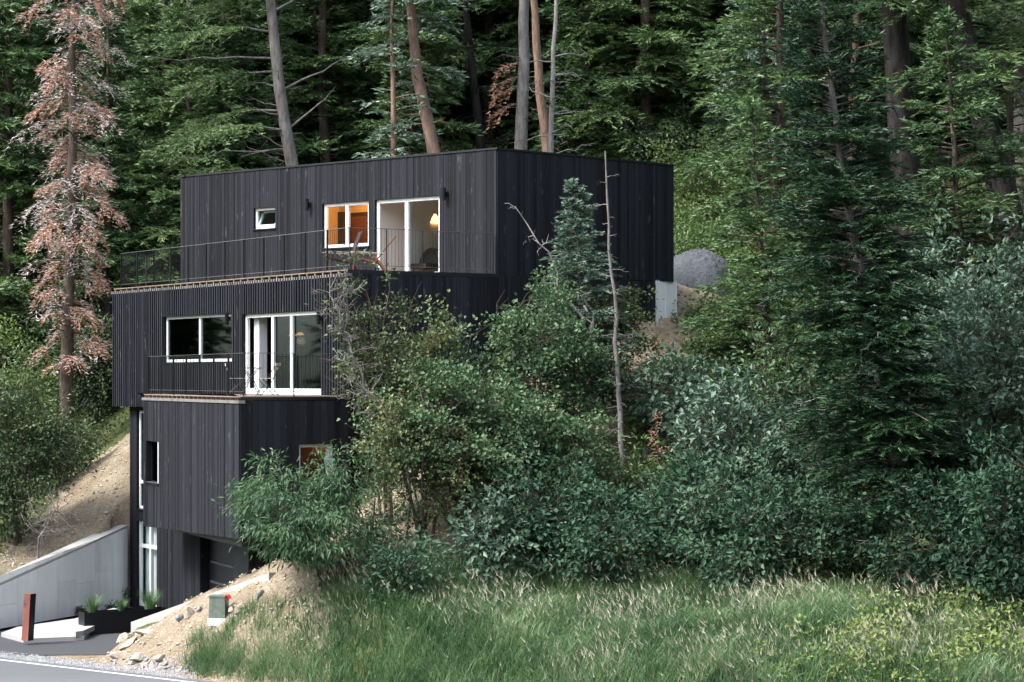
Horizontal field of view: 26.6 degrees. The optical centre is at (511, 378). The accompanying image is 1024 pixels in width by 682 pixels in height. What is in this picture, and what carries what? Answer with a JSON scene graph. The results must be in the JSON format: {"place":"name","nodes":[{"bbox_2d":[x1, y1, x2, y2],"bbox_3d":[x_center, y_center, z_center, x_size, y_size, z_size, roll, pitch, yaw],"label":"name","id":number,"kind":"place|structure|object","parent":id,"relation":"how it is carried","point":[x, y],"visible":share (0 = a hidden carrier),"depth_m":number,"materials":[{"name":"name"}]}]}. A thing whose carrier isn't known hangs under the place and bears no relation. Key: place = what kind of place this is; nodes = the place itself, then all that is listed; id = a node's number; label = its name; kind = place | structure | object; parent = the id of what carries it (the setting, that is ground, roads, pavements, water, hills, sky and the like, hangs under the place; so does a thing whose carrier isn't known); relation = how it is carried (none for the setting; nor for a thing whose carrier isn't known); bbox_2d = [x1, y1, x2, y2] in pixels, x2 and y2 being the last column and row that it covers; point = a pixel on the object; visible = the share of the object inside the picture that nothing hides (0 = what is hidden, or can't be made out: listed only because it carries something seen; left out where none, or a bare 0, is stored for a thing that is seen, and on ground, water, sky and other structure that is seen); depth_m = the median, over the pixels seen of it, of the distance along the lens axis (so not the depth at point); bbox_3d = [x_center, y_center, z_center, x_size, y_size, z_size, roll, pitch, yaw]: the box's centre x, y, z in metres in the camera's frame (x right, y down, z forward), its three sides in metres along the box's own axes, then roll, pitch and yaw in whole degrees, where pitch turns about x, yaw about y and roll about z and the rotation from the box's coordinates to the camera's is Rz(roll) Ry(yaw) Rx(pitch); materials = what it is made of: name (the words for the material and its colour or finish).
{"place":"outdoors","nodes":[
{"label":"outdoors","id":0,"kind":"place"},
{"bbox_2d":[0,608,130,654],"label":"driveway","id":1,"kind":"structure","parent":0,"point":[97,644],"depth_m":56.96,"materials":[{"name":"concrete"}]},
{"bbox_2d":[78,607,167,634],"bbox_3d":[-10.769,6.700,60.081,2.438,0.600,0.480,0,0,-31],"label":"planter","id":2,"kind":"object","parent":1,"relation":"on","point":[109,621],"visible":0.63,"depth_m":59.70,"materials":[{"name":"metal"}]},
{"bbox_2d":[0,657,212,681],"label":"road","id":3,"kind":"structure","parent":0,"point":[10,671],"depth_m":51.32,"materials":[{"name":"grey asphalt"}]},
{"bbox_2d":[0,105,1023,681],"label":"ground","id":4,"kind":"structure","parent":0,"point":[294,577],"depth_m":54.44,"materials":[{"name":"soil"}]},
{"bbox_2d":[0,307,77,475],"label":"bush","id":5,"kind":"object","parent":4,"relation":"on","point":[27,382],"visible":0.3,"depth_m":75.72,"materials":[{"name":"green plant"}]},
{"bbox_2d":[0,0,82,434],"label":"conifer","id":6,"kind":"object","parent":4,"relation":"on","point":[12,265],"visible":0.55,"depth_m":83.28,"materials":[{"name":"green plant"}]},
{"bbox_2d":[1,619,89,642],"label":"entry slab","id":7,"kind":"structure","parent":4,"relation":"on","point":[46,632],"depth_m":58.50,"materials":[{"name":"concrete"}]},
{"bbox_2d":[0,342,97,548],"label":"bush","id":8,"kind":"object","parent":4,"relation":"on","point":[35,425],"visible":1,"depth_m":65.28,"materials":[{"name":"green plant"}]},
{"bbox_2d":[12,482,86,558],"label":"bare bush","id":9,"kind":"object","parent":4,"relation":"on","point":[47,519],"visible":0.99,"depth_m":63.47,"materials":[{"name":"grey plant"}]},
{"bbox_2d":[0,0,103,366],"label":"conifer","id":10,"kind":"object","parent":4,"relation":"on","point":[21,42],"visible":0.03,"depth_m":93.22,"materials":[{"name":"green plant"}]},
{"bbox_2d":[4,410,117,487],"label":"bush","id":11,"kind":"object","parent":4,"relation":"on","point":[83,445],"visible":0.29,"depth_m":69.40,"materials":[{"name":"green plant"}]},
{"bbox_2d":[0,0,121,331],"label":"conifer","id":12,"kind":"object","parent":4,"relation":"on","point":[52,49],"visible":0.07,"depth_m":93.53,"materials":[{"name":"green plant"}]},
{"bbox_2d":[0,525,127,628],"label":"retaining wall","id":13,"kind":"structure","parent":4,"relation":"on","point":[61,582],"depth_m":63.95,"materials":[{"name":"concrete"}]},
{"bbox_2d":[17,55,113,363],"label":"conifer","id":14,"kind":"object","parent":4,"relation":"on","point":[61,277],"visible":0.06,"depth_m":87.80,"materials":[{"name":"brown plant"}]},
{"bbox_2d":[4,0,131,471],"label":"dead conifer","id":15,"kind":"object","parent":4,"relation":"on","point":[74,169],"visible":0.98,"depth_m":73.85,"materials":[{"name":"brown plant"}]},
{"bbox_2d":[34,281,118,425],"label":"bush","id":16,"kind":"object","parent":4,"relation":"on","point":[87,387],"visible":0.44,"depth_m":77.56,"materials":[{"name":"green plant"}]},
{"bbox_2d":[0,435,160,630],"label":"soil clods","id":17,"kind":"object","parent":4,"relation":"on","point":[100,519],"visible":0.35,"depth_m":67.33,"materials":[{"name":"beige soil"}]},
{"bbox_2d":[0,651,196,678],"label":"gravel","id":18,"kind":"structure","parent":4,"relation":"on","point":[54,659],"depth_m":52.87,"materials":[{"name":"grey gravel"}]},
{"bbox_2d":[31,0,175,408],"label":"conifer","id":19,"kind":"object","parent":4,"relation":"on","point":[132,236],"visible":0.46,"depth_m":79.52,"materials":[{"name":"green plant"}]},
{"bbox_2d":[42,0,173,310],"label":"conifer","id":20,"kind":"object","parent":4,"relation":"on","point":[120,25],"visible":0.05,"depth_m":90.80,"materials":[{"name":"green plant"}]},
{"bbox_2d":[91,0,236,305],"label":"conifer","id":21,"kind":"object","parent":4,"relation":"on","point":[137,10],"visible":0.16,"depth_m":83.38,"materials":[{"name":"green plant"}]},
{"bbox_2d":[119,0,254,284],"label":"conifer","id":22,"kind":"object","parent":4,"relation":"on","point":[160,192],"visible":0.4,"depth_m":79.33,"materials":[{"name":"green plant"}]},
{"bbox_2d":[101,0,300,211],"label":"conifer","id":23,"kind":"object","parent":4,"relation":"on","point":[155,125],"visible":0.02,"depth_m":88.96,"materials":[{"name":"green plant"}]},
{"bbox_2d":[131,572,275,632],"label":"curb wall","id":24,"kind":"structure","parent":4,"relation":"on","point":[152,618],"depth_m":55.34,"materials":[{"name":"concrete"}]},
{"bbox_2d":[163,0,284,281],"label":"conifer","id":25,"kind":"object","parent":4,"relation":"on","point":[248,119],"visible":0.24,"depth_m":81.72,"materials":[{"name":"green plant"}]},
{"bbox_2d":[125,0,356,179],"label":"leaning pine","id":26,"kind":"object","parent":4,"relation":"on","point":[288,148],"visible":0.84,"depth_m":75.88,"materials":[{"name":"green plant"}]},
{"bbox_2d":[228,0,343,168],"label":"conifer","id":27,"kind":"object","parent":4,"relation":"on","point":[259,22],"visible":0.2,"depth_m":85.37,"materials":[{"name":"green plant"}]},
{"bbox_2d":[210,439,436,590],"bbox_3d":[-4.302,3.283,49.975,5.201,3.803,4.415,0,0,0],"label":"elder bush","id":28,"kind":"object","parent":4,"relation":"on","point":[304,522],"visible":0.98,"depth_m":49.45,"materials":[{"name":"green plant"}]},
{"bbox_2d":[258,0,390,165],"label":"conifer","id":29,"kind":"object","parent":4,"relation":"on","point":[322,145],"visible":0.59,"depth_m":83.76,"materials":[{"name":"green plant"}]},
{"bbox_2d":[60,376,626,677],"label":"soil clods","id":30,"kind":"object","parent":4,"relation":"on","point":[237,592],"visible":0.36,"depth_m":52.71,"materials":[{"name":"beige soil"}]},
{"bbox_2d":[311,267,384,535],"bbox_3d":[-3.880,0.711,51.602,1.832,6.877,1.281,0,0,0],"label":"bare bush","id":31,"kind":"object","parent":4,"relation":"on","point":[344,332],"visible":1,"depth_m":51.57,"materials":[{"name":"grey plant"}]},
{"bbox_2d":[301,0,434,159],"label":"conifer","id":32,"kind":"object","parent":4,"relation":"on","point":[365,11],"visible":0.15,"depth_m":85.12,"materials":[{"name":"green plant"}]},
{"bbox_2d":[305,228,445,525],"bbox_3d":[-3.174,0.123,52.253,3.587,7.482,2.749,0,0,0],"label":"maple","id":33,"kind":"object","parent":4,"relation":"on","point":[383,342],"visible":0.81,"depth_m":52.06,"materials":[{"name":"green plant"}]},
{"bbox_2d":[112,147,676,608],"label":"house","id":34,"kind":"structure","parent":4,"relation":"on","point":[258,245],"depth_m":59.94,"materials":[{"name":"black wood"}]},
{"bbox_2d":[139,521,156,605],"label":"window frame","id":35,"kind":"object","parent":34,"relation":"in","point":[151,546],"depth_m":65.87,"materials":[{"name":"white plastic"}]},
{"bbox_2d":[162,313,231,363],"bbox_3d":[-9.016,-1.147,62.407,0.235,1.383,4.551,0,0,-34],"label":"window","id":36,"kind":"structure","parent":34,"relation":"in","point":[195,334],"depth_m":62.44,"materials":[{"name":"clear glass"}]},
{"bbox_2d":[209,539,232,589],"bbox_3d":[-7.824,5.700,59.393,0.110,2.600,3.291,0,0,-24],"label":"garage door","id":37,"kind":"structure","parent":34,"relation":"in","point":[220,557],"depth_m":59.84,"materials":[{"name":"black metal"}]},
{"bbox_2d":[246,310,320,394],"bbox_3d":[-6.107,-0.684,58.235,0.090,2.203,4.398,0,0,-34],"label":"sliding door","id":38,"kind":"structure","parent":34,"relation":"in","point":[291,332],"depth_m":57.81,"materials":[{"name":"clear glass"}]},
{"bbox_2d":[377,196,438,270],"bbox_3d":[-2.834,-3.918,59.931,2.417,2.171,0.090,0,0,40],"label":"sliding door","id":39,"kind":"structure","parent":34,"relation":"in","point":[407,201],"depth_m":59.95,"materials":[{"name":"white plastic"}]},
{"bbox_2d":[352,0,442,158],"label":"pine","id":40,"kind":"object","parent":4,"relation":"on","point":[394,138],"visible":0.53,"depth_m":71.92,"materials":[{"name":"green plant"}]},
{"bbox_2d":[344,524,454,605],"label":"dogwood bush","id":41,"kind":"object","parent":4,"relation":"on","point":[385,559],"visible":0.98,"depth_m":48.53,"materials":[{"name":"green plant"}]},
{"bbox_2d":[342,0,469,154],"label":"pine","id":42,"kind":"object","parent":4,"relation":"on","point":[429,131],"visible":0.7,"depth_m":71.86,"materials":[{"name":"green plant"}]},
{"bbox_2d":[349,0,484,157],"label":"conifer","id":43,"kind":"object","parent":4,"relation":"on","point":[432,49],"visible":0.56,"depth_m":81.30,"materials":[{"name":"green plant"}]},
{"bbox_2d":[339,350,510,549],"bbox_3d":[-2.041,1.909,50.690,4.156,5.167,3.531,0,0,0],"label":"maple","id":44,"kind":"object","parent":4,"relation":"on","point":[396,433],"visible":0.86,"depth_m":50.52,"materials":[{"name":"green plant"}]},
{"bbox_2d":[399,289,475,495],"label":"maple","id":45,"kind":"object","parent":4,"relation":"on","point":[437,337],"visible":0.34,"depth_m":53.16,"materials":[{"name":"green plant"}]},
{"bbox_2d":[382,0,501,139],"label":"conifer","id":46,"kind":"object","parent":4,"relation":"on","point":[464,108],"visible":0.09,"depth_m":89.18,"materials":[{"name":"green plant"}]},
{"bbox_2d":[337,339,559,537],"bbox_3d":[-1.746,1.597,51.609,5.501,5.111,4.612,0,0,33],"label":"maple","id":47,"kind":"object","parent":4,"relation":"on","point":[510,411],"visible":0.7,"depth_m":50.96,"materials":[{"name":"green plant"}]},
{"bbox_2d":[399,290,539,491],"bbox_3d":[-1.357,0.434,53.633,4.105,5.252,3.119,0,0,0],"label":"maple","id":48,"kind":"object","parent":4,"relation":"on","point":[475,355],"visible":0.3,"depth_m":53.39,"materials":[{"name":"green plant"}]},
{"bbox_2d":[387,0,565,142],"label":"conifer","id":49,"kind":"object","parent":4,"relation":"on","point":[489,64],"visible":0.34,"depth_m":86.52,"materials":[{"name":"green plant"}]},
{"bbox_2d":[457,0,515,148],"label":"pine","id":50,"kind":"object","parent":4,"relation":"on","point":[481,143],"visible":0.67,"depth_m":83.86,"materials":[{"name":"brown plant"}]},
{"bbox_2d":[430,484,549,589],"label":"silvery bush","id":51,"kind":"object","parent":4,"relation":"on","point":[478,546],"visible":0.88,"depth_m":49.28,"materials":[{"name":"green plant"}]},
{"bbox_2d":[0,99,1023,582],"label":"undergrowth","id":52,"kind":"object","parent":4,"relation":"on","point":[944,161],"visible":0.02,"depth_m":76.27,"materials":[{"name":"green plant"}]},
{"bbox_2d":[486,0,538,149],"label":"pine","id":53,"kind":"object","parent":4,"relation":"on","point":[521,121],"visible":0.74,"depth_m":72.85,"materials":[{"name":"grey plant"}]},
{"bbox_2d":[441,434,613,576],"bbox_3d":[0.432,3.080,50.008,4.135,3.654,3.394,0,0,0],"label":"dogwood bush","id":54,"kind":"object","parent":4,"relation":"on","point":[539,535],"visible":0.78,"depth_m":49.65,"materials":[{"name":"green plant"}]},
{"bbox_2d":[454,383,633,508],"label":"maple","id":55,"kind":"object","parent":4,"relation":"on","point":[565,427],"visible":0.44,"depth_m":51.64,"materials":[{"name":"green plant"}]},
{"bbox_2d":[461,260,630,462],"bbox_3d":[0.753,-0.169,54.183,4.378,5.644,4.039,0,0,0],"label":"maple","id":56,"kind":"object","parent":4,"relation":"on","point":[571,352],"visible":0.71,"depth_m":53.44,"materials":[{"name":"green plant"}]},
{"bbox_2d":[479,0,615,148],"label":"conifer","id":57,"kind":"object","parent":4,"relation":"on","point":[506,27],"visible":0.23,"depth_m":85.39,"materials":[{"name":"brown plant"}]},
{"bbox_2d":[529,0,567,152],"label":"pine","id":58,"kind":"object","parent":4,"relation":"on","point":[541,105],"visible":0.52,"depth_m":77.88,"materials":[{"name":"brown plant"}]},
{"bbox_2d":[506,0,599,152],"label":"snag","id":59,"kind":"object","parent":4,"relation":"on","point":[550,136],"visible":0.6,"depth_m":74.42,"materials":[{"name":"grey wood"}]},
{"bbox_2d":[514,442,616,558],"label":"leafy bush","id":60,"kind":"object","parent":4,"relation":"on","point":[559,470],"visible":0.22,"depth_m":50.64,"materials":[{"name":"green plant"}]},
{"bbox_2d":[529,176,648,413],"bbox_3d":[1.877,-1.889,56.235,3.369,6.768,3.551,0,0,0],"label":"young spruce","id":61,"kind":"object","parent":4,"relation":"on","point":[571,186],"visible":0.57,"depth_m":56.01,"materials":[{"name":"green plant"}]},
{"bbox_2d":[530,0,656,158],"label":"conifer","id":62,"kind":"object","parent":4,"relation":"on","point":[587,91],"visible":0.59,"depth_m":81.29,"materials":[{"name":"green plant"}]},
{"bbox_2d":[174,534,1023,681],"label":"grass","id":63,"kind":"structure","parent":4,"relation":"on","point":[496,646],"depth_m":46.75,"materials":[{"name":"green plant"}]},
{"bbox_2d":[596,151,635,500],"bbox_3d":[2.507,-0.873,52.913,1.004,9.397,1.100,0,0,0],"label":"dead pole","id":64,"kind":"object","parent":4,"relation":"on","point":[620,442],"visible":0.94,"depth_m":52.87,"materials":[{"name":"grey wood"}]},
{"bbox_2d":[518,478,717,595],"bbox_3d":[2.389,3.765,49.071,4.702,3.060,3.772,0,0,0],"label":"dogwood bush","id":65,"kind":"object","parent":4,"relation":"on","point":[600,549],"visible":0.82,"depth_m":48.80,"materials":[{"name":"green plant"}]},
{"bbox_2d":[564,273,671,408],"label":"maple","id":66,"kind":"object","parent":4,"relation":"on","point":[638,316],"visible":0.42,"depth_m":56.60,"materials":[{"name":"green plant"}]},
{"bbox_2d":[556,0,726,162],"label":"conifer","id":67,"kind":"object","parent":4,"relation":"on","point":[663,37],"visible":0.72,"depth_m":80.21,"materials":[{"name":"green plant"}]},
{"bbox_2d":[593,427,698,520],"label":"leafy bush","id":68,"kind":"object","parent":4,"relation":"on","point":[654,465],"visible":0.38,"depth_m":52.40,"materials":[{"name":"green plant"}]},
{"bbox_2d":[615,361,677,443],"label":"shrub","id":69,"kind":"object","parent":4,"relation":"on","point":[634,404],"visible":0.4,"depth_m":56.11,"materials":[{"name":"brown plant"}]},
{"bbox_2d":[291,541,1023,681],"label":"weeds","id":70,"kind":"object","parent":4,"relation":"on","point":[728,612],"visible":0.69,"depth_m":44.84,"materials":[{"name":"green plant"}]},
{"bbox_2d":[602,102,721,177],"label":"bush","id":71,"kind":"object","parent":4,"relation":"on","point":[639,132],"visible":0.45,"depth_m":79.22,"materials":[{"name":"green plant"}]},
{"bbox_2d":[595,443,762,581],"bbox_3d":[4.033,3.228,49.230,4.478,3.614,3.334,0,0,0],"label":"dogwood bush","id":72,"kind":"object","parent":4,"relation":"on","point":[687,462],"visible":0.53,"depth_m":49.00,"materials":[{"name":"green plant"}]},
{"bbox_2d":[626,0,739,150],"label":"conifer","id":73,"kind":"object","parent":4,"relation":"on","point":[715,5],"visible":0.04,"depth_m":83.56,"materials":[{"name":"green plant"}]},
{"bbox_2d":[640,122,746,221],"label":"bush","id":74,"kind":"object","parent":4,"relation":"on","point":[695,179],"visible":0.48,"depth_m":75.65,"materials":[{"name":"green plant"}]},
{"bbox_2d":[624,341,764,454],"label":"silvery bush","id":75,"kind":"object","parent":4,"relation":"on","point":[657,404],"visible":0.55,"depth_m":55.20,"materials":[{"name":"green plant"}]},
{"bbox_2d":[674,248,739,295],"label":"boulder","id":76,"kind":"object","parent":4,"relation":"on","point":[693,268],"visible":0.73,"depth_m":65.47,"materials":[{"name":"grey stone"}]},
{"bbox_2d":[674,203,793,277],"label":"bush","id":77,"kind":"object","parent":4,"relation":"on","point":[747,249],"visible":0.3,"depth_m":67.67,"materials":[{"name":"green plant"}]},
{"bbox_2d":[609,144,867,464],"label":"bright undergrowth","id":78,"kind":"object","parent":4,"relation":"on","point":[678,213],"visible":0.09,"depth_m":67.89,"materials":[{"name":"green plant"}]},
{"bbox_2d":[658,360,820,509],"bbox_3d":[5.380,1.733,52.695,4.187,4.406,3.810,0,0,-35],"label":"silvery bush","id":79,"kind":"object","parent":4,"relation":"on","point":[741,410],"visible":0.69,"depth_m":52.05,"materials":[{"name":"green plant"}]},
{"bbox_2d":[657,439,861,597],"bbox_3d":[5.371,3.323,47.489,3.838,4.137,4.087,0,0,-41],"label":"dogwood bush","id":80,"kind":"object","parent":4,"relation":"on","point":[754,538],"visible":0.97,"depth_m":47.35,"materials":[{"name":"green plant"}]},
{"bbox_2d":[673,95,857,464],"bbox_3d":[6.957,-2.301,57.142,5.518,10.329,4.927,0,0,0],"label":"young fir","id":81,"kind":"object","parent":4,"relation":"on","point":[732,324],"visible":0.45,"depth_m":56.80,"materials":[{"name":"green plant"}]},
{"bbox_2d":[701,0,830,198],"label":"conifer","id":82,"kind":"object","parent":4,"relation":"on","point":[751,55],"visible":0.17,"depth_m":78.63,"materials":[{"name":"green plant"}]},
{"bbox_2d":[674,0,885,257],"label":"pine","id":83,"kind":"object","parent":4,"relation":"on","point":[752,92],"visible":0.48,"depth_m":69.84,"materials":[{"name":"green plant"}]},
{"bbox_2d":[723,311,848,489],"bbox_3d":[6.840,0.709,54.633,3.248,5.245,2.942,0,0,0],"label":"leafy bush","id":84,"kind":"object","parent":4,"relation":"on","point":[786,389],"visible":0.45,"depth_m":54.60,"materials":[{"name":"green plant"}]},
{"bbox_2d":[735,422,893,521],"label":"dogwood bush","id":85,"kind":"object","parent":4,"relation":"on","point":[851,494],"visible":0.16,"depth_m":51.65,"materials":[{"name":"green plant"}]},
{"bbox_2d":[739,482,915,578],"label":"dogwood bush","id":86,"kind":"object","parent":4,"relation":"on","point":[847,533],"visible":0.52,"depth_m":48.05,"materials":[{"name":"green plant"}]},
{"bbox_2d":[787,0,917,181],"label":"conifer","id":87,"kind":"object","parent":4,"relation":"on","point":[864,18],"visible":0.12,"depth_m":81.08,"materials":[{"name":"green plant"}]},
{"bbox_2d":[805,0,941,259],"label":"pine","id":88,"kind":"object","parent":4,"relation":"on","point":[871,44],"visible":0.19,"depth_m":73.84,"materials":[{"name":"green plant"}]},
{"bbox_2d":[810,6,942,137],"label":"conifer","id":89,"kind":"object","parent":4,"relation":"on","point":[913,27],"visible":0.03,"depth_m":89.69,"materials":[{"name":"green plant"}]},
{"bbox_2d":[755,0,1007,596],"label":"fir","id":90,"kind":"object","parent":4,"relation":"on","point":[887,373],"visible":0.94,"depth_m":45.93,"materials":[{"name":"green plant"}]},
{"bbox_2d":[751,570,1023,681],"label":"ground cover","id":91,"kind":"object","parent":4,"relation":"on","point":[998,641],"visible":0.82,"depth_m":42.13,"materials":[{"name":"green plant"}]},
{"bbox_2d":[845,0,951,351],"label":"old fir","id":92,"kind":"object","parent":4,"relation":"on","point":[896,45],"visible":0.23,"depth_m":65.67,"materials":[{"name":"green plant"}]},
{"bbox_2d":[813,199,1020,477],"bbox_3d":[10.172,-0.506,53.024,4.854,7.842,4.533,0,0,45],"label":"fir","id":93,"kind":"object","parent":4,"relation":"on","point":[933,254],"visible":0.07,"depth_m":52.74,"materials":[{"name":"green plant"}]},
{"bbox_2d":[842,457,1022,600],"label":"dogwood bush","id":94,"kind":"object","parent":4,"relation":"on","point":[913,560],"visible":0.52,"depth_m":44.25,"materials":[{"name":"green plant"}]},
{"bbox_2d":[855,2,1023,400],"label":"fir","id":95,"kind":"object","parent":4,"relation":"on","point":[950,25],"visible":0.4,"depth_m":57.81,"materials":[{"name":"green plant"}]},
{"bbox_2d":[855,0,1023,323],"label":"old fir","id":96,"kind":"object","parent":4,"relation":"on","point":[1010,49],"visible":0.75,"depth_m":63.81,"materials":[{"name":"green plant"}]},
{"bbox_2d":[871,245,1023,510],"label":"silvery bush","id":97,"kind":"object","parent":4,"relation":"on","point":[999,411],"visible":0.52,"depth_m":48.84,"materials":[{"name":"green plant"}]},
{"bbox_2d":[914,0,1013,174],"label":"conifer","id":98,"kind":"object","parent":4,"relation":"on","point":[930,96],"visible":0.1,"depth_m":84.04,"materials":[{"name":"green plant"}]},
{"bbox_2d":[916,418,1023,618],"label":"dogwood bush","id":99,"kind":"object","parent":4,"relation":"on","point":[1010,568],"visible":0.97,"depth_m":42.72,"materials":[{"name":"green plant"}]},
{"bbox_2d":[924,0,1023,200],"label":"conifer","id":100,"kind":"object","parent":4,"relation":"on","point":[1019,119],"visible":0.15,"depth_m":77.74,"materials":[{"name":"green plant"}]},
{"bbox_2d":[934,0,1023,239],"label":"pine","id":101,"kind":"object","parent":4,"relation":"on","point":[1010,128],"visible":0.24,"depth_m":67.91,"materials":[{"name":"green plant"}]},
{"bbox_2d":[942,208,1023,431],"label":"silvery bush","id":102,"kind":"object","parent":4,"relation":"on","point":[1020,266],"visible":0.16,"depth_m":55.90,"materials":[{"name":"green plant"}]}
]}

